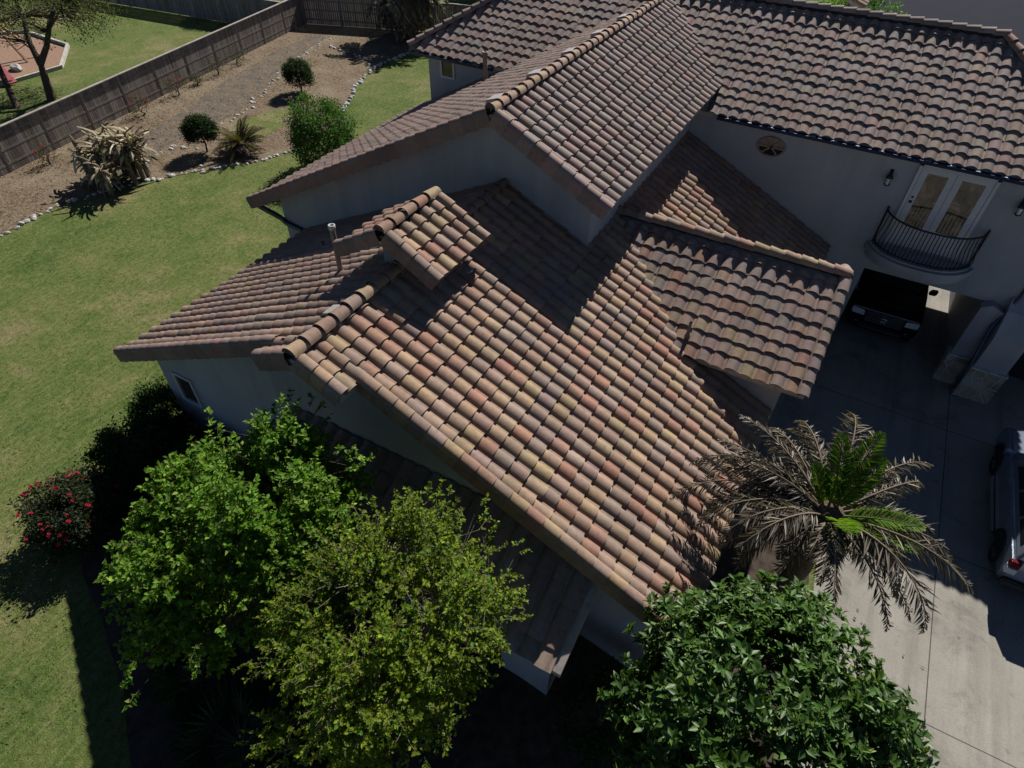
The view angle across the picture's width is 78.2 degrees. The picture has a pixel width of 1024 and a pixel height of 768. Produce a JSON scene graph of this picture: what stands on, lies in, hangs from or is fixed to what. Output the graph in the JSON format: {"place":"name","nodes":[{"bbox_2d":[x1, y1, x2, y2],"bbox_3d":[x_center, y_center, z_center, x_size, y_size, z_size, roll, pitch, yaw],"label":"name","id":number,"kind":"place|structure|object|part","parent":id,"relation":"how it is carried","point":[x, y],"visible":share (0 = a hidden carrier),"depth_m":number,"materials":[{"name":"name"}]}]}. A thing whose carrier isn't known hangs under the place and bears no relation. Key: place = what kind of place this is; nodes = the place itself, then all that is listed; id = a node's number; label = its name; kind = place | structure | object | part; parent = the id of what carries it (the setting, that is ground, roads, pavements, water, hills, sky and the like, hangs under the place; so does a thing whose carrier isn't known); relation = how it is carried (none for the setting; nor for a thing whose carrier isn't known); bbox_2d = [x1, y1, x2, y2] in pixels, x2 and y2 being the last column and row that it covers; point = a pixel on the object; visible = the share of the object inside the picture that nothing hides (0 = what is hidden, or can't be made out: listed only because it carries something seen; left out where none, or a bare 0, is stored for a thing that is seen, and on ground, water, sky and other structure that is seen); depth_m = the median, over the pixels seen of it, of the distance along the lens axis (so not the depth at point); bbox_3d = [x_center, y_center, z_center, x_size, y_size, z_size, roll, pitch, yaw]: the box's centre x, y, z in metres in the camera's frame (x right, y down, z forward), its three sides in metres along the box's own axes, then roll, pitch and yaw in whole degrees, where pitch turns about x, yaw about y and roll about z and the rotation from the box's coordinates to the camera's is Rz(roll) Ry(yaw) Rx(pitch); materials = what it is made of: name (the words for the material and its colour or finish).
{"place":"outdoors","nodes":[
{"label":"outdoors","id":0,"kind":"place"},
{"bbox_2d":[83,33,326,185],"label":"gravel path","id":1,"kind":"structure","parent":0,"point":[237,101],"depth_m":34.81,"materials":[{"name":"grey gravel"}]},
{"bbox_2d":[0,0,843,767],"bbox_3d":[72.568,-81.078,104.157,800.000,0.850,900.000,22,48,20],"label":"lawn","id":2,"kind":"structure","parent":0,"point":[86,656],"depth_m":20.94,"materials":[{"name":"green plant"}]},
{"bbox_2d":[0,2,22,108],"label":"yard tree","id":3,"kind":"object","parent":2,"relation":"on","point":[11,95],"visible":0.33,"depth_m":32.93,"materials":[{"name":"plant"}]},
{"bbox_2d":[0,34,64,81],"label":"play bark","id":4,"kind":"object","parent":2,"relation":"on","point":[9,55],"visible":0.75,"depth_m":38.67,"materials":[{"name":"brown wood"}]},
{"bbox_2d":[0,65,17,84],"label":"toy slide","id":5,"kind":"object","parent":4,"relation":"on","point":[11,79],"visible":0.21,"depth_m":35.18,"materials":[{"name":"red plastic"}]},
{"bbox_2d":[10,63,22,71],"bbox_3d":[-29.047,-18.512,36.920,1.064,0.509,0.484,22,48,20],"label":"play boulder","id":6,"kind":"object","parent":4,"relation":"on","point":[16,67],"visible":0.99,"depth_m":36.72,"materials":[{"name":"white stone"}]},
{"bbox_2d":[0,25,39,62],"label":"swing set","id":7,"kind":"object","parent":4,"relation":"on","point":[21,55],"visible":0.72,"depth_m":37.64,"materials":[{"name":"brown wood"}]},
{"bbox_2d":[0,30,69,86],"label":"timber border","id":8,"kind":"object","parent":4,"relation":"on","point":[50,69],"visible":0.68,"depth_m":37.52,"materials":[{"name":"beige wood"}]},
{"bbox_2d":[0,0,130,101],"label":"yard tree","id":9,"kind":"object","parent":2,"relation":"on","point":[25,15],"visible":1,"depth_m":32.29,"materials":[{"name":"green plant"}]},
{"bbox_2d":[97,0,279,23],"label":"board fence","id":10,"kind":"object","parent":2,"relation":"on","point":[231,11],"visible":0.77,"depth_m":44.34,"materials":[{"name":"grey wood"}]},
{"bbox_2d":[0,24,418,233],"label":"mulch bed","id":11,"kind":"object","parent":2,"relation":"on","point":[189,159],"visible":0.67,"depth_m":32.86,"materials":[{"name":"brown soil"}]},
{"bbox_2d":[31,140,61,165],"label":"fence rose","id":12,"kind":"object","parent":11,"relation":"on","point":[47,156],"visible":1,"depth_m":28.23,"materials":[{"name":"green plant"}]},
{"bbox_2d":[67,120,163,198],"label":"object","id":13,"kind":"object","parent":11,"relation":"on","point":[110,152],"visible":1,"depth_m":26.48,"materials":[{"name":"beige plant"}]},
{"bbox_2d":[125,90,153,115],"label":"fence rose","id":14,"kind":"object","parent":11,"relation":"on","point":[138,106],"visible":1,"depth_m":32.20,"materials":[{"name":"green plant"}]},
{"bbox_2d":[0,0,305,176],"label":"board fence","id":15,"kind":"object","parent":11,"relation":"on","point":[95,106],"visible":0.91,"depth_m":32.65,"materials":[{"name":"brown wood"}]},
{"bbox_2d":[163,74,188,96],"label":"fence rose","id":16,"kind":"object","parent":11,"relation":"on","point":[173,88],"visible":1,"depth_m":34.32,"materials":[{"name":"green plant"}]},
{"bbox_2d":[187,73,204,86],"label":"fence rose","id":17,"kind":"object","parent":11,"relation":"on","point":[195,80],"visible":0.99,"depth_m":35.66,"materials":[{"name":"green plant"}]},
{"bbox_2d":[176,109,221,151],"bbox_3d":[-14.385,-11.604,29.108,1.910,1.876,1.827,22,48,20],"label":"ball shrub","id":18,"kind":"object","parent":11,"relation":"on","point":[195,128],"visible":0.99,"depth_m":28.66,"materials":[{"name":"green plant"}]},
{"bbox_2d":[205,57,226,76],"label":"fence rose","id":19,"kind":"object","parent":11,"relation":"on","point":[212,64],"visible":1,"depth_m":36.64,"materials":[{"name":"green plant"}]},
{"bbox_2d":[224,42,250,63],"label":"fence rose","id":20,"kind":"object","parent":11,"relation":"on","point":[237,57],"visible":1,"depth_m":38.28,"materials":[{"name":"green plant"}]},
{"bbox_2d":[209,115,269,161],"bbox_3d":[-12.664,-11.399,29.317,2.610,1.335,2.652,4,45,3],"label":"sago plant","id":21,"kind":"object","parent":11,"relation":"on","point":[239,139],"visible":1,"depth_m":29.25,"materials":[{"name":"green plant"}]},
{"bbox_2d":[224,110,290,143],"bbox_3d":[-12.709,-13.110,31.974,1.788,0.001,4.693,14,46,12],"label":"grass patch","id":22,"kind":"object","parent":11,"relation":"on","point":[269,122],"visible":0.49,"depth_m":32.34,"materials":[{"name":"green plant"}]},
{"bbox_2d":[278,56,315,92],"bbox_3d":[-11.749,-16.947,34.594,1.864,1.922,2.015,-10,46,-12],"label":"ball shrub","id":23,"kind":"object","parent":11,"relation":"on","point":[292,68],"visible":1,"depth_m":34.19,"materials":[{"name":"green plant"}]},
{"bbox_2d":[301,0,470,31],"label":"board fence","id":24,"kind":"object","parent":11,"relation":"on","point":[323,11],"visible":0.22,"depth_m":43.59,"materials":[{"name":"brown wood"}]},
{"bbox_2d":[364,0,448,42],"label":"dead palm","id":25,"kind":"object","parent":11,"relation":"on","point":[406,17],"visible":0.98,"depth_m":40.57,"materials":[{"name":"brown plant"}]},
{"bbox_2d":[276,90,363,167],"bbox_3d":[-8.349,-11.107,27.928,3.352,3.535,3.686,22,48,20],"label":"yard bush","id":26,"kind":"object","parent":2,"relation":"on","point":[303,140],"visible":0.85,"depth_m":27.15,"materials":[{"name":"green plant"}]},
{"bbox_2d":[80,428,812,767],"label":"planting bed","id":27,"kind":"object","parent":2,"relation":"on","point":[508,722],"visible":0.22,"depth_m":12.45,"materials":[{"name":"soil"}]},
{"bbox_2d":[6,461,130,568],"bbox_3d":[-10.151,2.928,14.519,2.532,1.886,2.511,22,48,20],"label":"rose bush","id":28,"kind":"object","parent":27,"relation":"on","point":[56,529],"visible":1,"depth_m":14.30,"materials":[{"name":"green plant"}]},
{"bbox_2d":[73,404,189,497],"bbox_3d":[-9.550,1.599,16.096,2.801,1.714,2.589,22,48,20],"label":"foundation shrub","id":29,"kind":"object","parent":27,"relation":"on","point":[113,459],"visible":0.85,"depth_m":15.70,"materials":[{"name":"green plant"}]},
{"bbox_2d":[118,376,195,437],"bbox_3d":[-9.457,0.642,16.999,1.950,1.668,1.894,-8,45,-10],"label":"clipped shrub","id":30,"kind":"object","parent":27,"relation":"on","point":[160,394],"visible":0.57,"depth_m":16.72,"materials":[{"name":"green plant"}]},
{"bbox_2d":[134,422,239,500],"bbox_3d":[-7.894,2.067,15.784,2.612,1.615,2.649,22,48,20],"label":"foundation shrub","id":31,"kind":"object","parent":27,"relation":"on","point":[199,437],"visible":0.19,"depth_m":15.67,"materials":[{"name":"green plant"}]},
{"bbox_2d":[139,638,241,724],"bbox_3d":[-6.305,5.707,12.227,2.065,1.042,1.804,-9,45,-10],"label":"fan palm","id":32,"kind":"object","parent":27,"relation":"on","point":[164,685],"visible":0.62,"depth_m":12.04,"materials":[{"name":"green plant"}]},
{"bbox_2d":[93,388,377,711],"bbox_3d":[-4.391,3.404,10.980,3.701,6.252,5.236,22,48,20],"label":"leafy tree","id":33,"kind":"object","parent":27,"relation":"on","point":[226,507],"visible":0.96,"depth_m":9.31,"materials":[{"name":"green plant"}]},
{"bbox_2d":[162,665,309,767],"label":"fan palm","id":34,"kind":"object","parent":27,"relation":"on","point":[241,697],"visible":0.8,"depth_m":11.58,"materials":[{"name":"green plant"}]},
{"bbox_2d":[255,735,353,767],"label":"fan palm","id":35,"kind":"object","parent":27,"relation":"on","point":[295,765],"visible":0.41,"depth_m":11.32,"materials":[{"name":"green plant"}]},
{"bbox_2d":[230,478,533,767],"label":"twiggy tree","id":36,"kind":"object","parent":27,"relation":"on","point":[359,730],"visible":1,"depth_m":8.49,"materials":[{"name":"green plant"}]},
{"bbox_2d":[595,568,939,767],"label":"magnolia tree","id":37,"kind":"object","parent":27,"relation":"on","point":[675,714],"visible":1,"depth_m":8.18,"materials":[{"name":"green plant"}]},
{"bbox_2d":[669,409,973,634],"bbox_3d":[5.665,3.304,12.785,4.955,5.907,4.366,22,48,20],"label":"palm tree","id":38,"kind":"object","parent":27,"relation":"on","point":[812,502],"visible":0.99,"depth_m":11.16,"materials":[{"name":"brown plant"}]},
{"bbox_2d":[0,25,923,756],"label":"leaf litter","id":39,"kind":"object","parent":2,"relation":"on","point":[182,149],"visible":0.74,"depth_m":32.51,"materials":[{"name":"brown plant"}]},
{"bbox_2d":[113,0,1023,694],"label":"stucco house","id":40,"kind":"structure","parent":2,"relation":"on","point":[567,286],"depth_m":14.80,"materials":[{"name":"tile"}]},
{"bbox_2d":[171,371,203,408],"bbox_3d":[-8.276,0.145,16.089,0.690,0.990,0.070,22,48,20],"label":"window","id":41,"kind":"structure","parent":40,"relation":"in","point":[185,385],"depth_m":16.08,"materials":[{"name":"white paint"}]},
{"bbox_2d":[440,61,454,79],"bbox_3d":[-2.349,-11.479,22.959,0.610,0.640,0.070,22,48,20],"label":"window","id":42,"kind":"structure","parent":40,"relation":"in","point":[447,69],"depth_m":22.99,"materials":[{"name":"white paint"}]},
{"bbox_2d":[887,166,958,249],"bbox_3d":[11.808,-5.033,18.196,0.865,2.400,0.093,22,48,20],"label":"door","id":43,"kind":"structure","parent":40,"relation":"in","point":[932,187],"depth_m":18.08,"materials":[{"name":"white paint"}]},
{"bbox_2d":[918,174,996,257],"bbox_3d":[12.603,-4.733,17.912,0.905,2.400,0.042,22,48,20],"label":"door","id":44,"kind":"structure","parent":40,"relation":"in","point":[967,195],"depth_m":17.78,"materials":[{"name":"white paint"}]},
{"bbox_2d":[810,0,907,14],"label":"backyard tree","id":45,"kind":"object","parent":2,"relation":"on","point":[845,3],"visible":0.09,"depth_m":32.73,"materials":[{"name":"green plant"}]},
{"bbox_2d":[756,286,1023,767],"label":"driveway","id":46,"kind":"structure","parent":0,"point":[965,650],"depth_m":16.50,"materials":[{"name":"concrete"}]},
{"bbox_2d":[846,268,938,341],"bbox_3d":[14.071,-4.041,23.145,2.677,2.199,5.905,22,48,20],"label":"parked suv","id":47,"kind":"object","parent":46,"relation":"on","point":[888,305],"visible":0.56,"depth_m":21.72,"materials":[{"name":"black paint"}]},
{"bbox_2d":[988,426,1023,592],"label":"parked suv","id":48,"kind":"object","parent":46,"relation":"on","point":[1006,548],"visible":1,"depth_m":16.01,"materials":[{"name":"silver paint"}]},
{"bbox_3d":[13.033,2.339,15.943,0.129,0.476,1.082,22,48,20],"label":"window","id":49,"kind":"part","parent":48,"relation":"part of","materials":[{"name":"black glass"}]},
{"bbox_3d":[12.613,2.863,15.398,0.129,0.476,0.892,22,48,20],"label":"window","id":50,"kind":"part","parent":48,"relation":"part of","materials":[{"name":"black glass"}]},
{"bbox_3d":[12.182,3.400,14.839,0.129,0.476,0.818,22,48,20],"label":"window","id":51,"kind":"part","parent":48,"relation":"part of","materials":[{"name":"black glass"}]},
{"bbox_2d":[847,0,1023,44],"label":"street","id":52,"kind":"structure","parent":0,"point":[1003,14],"depth_m":46.90,"materials":[{"name":"grey asphalt"}]}
]}

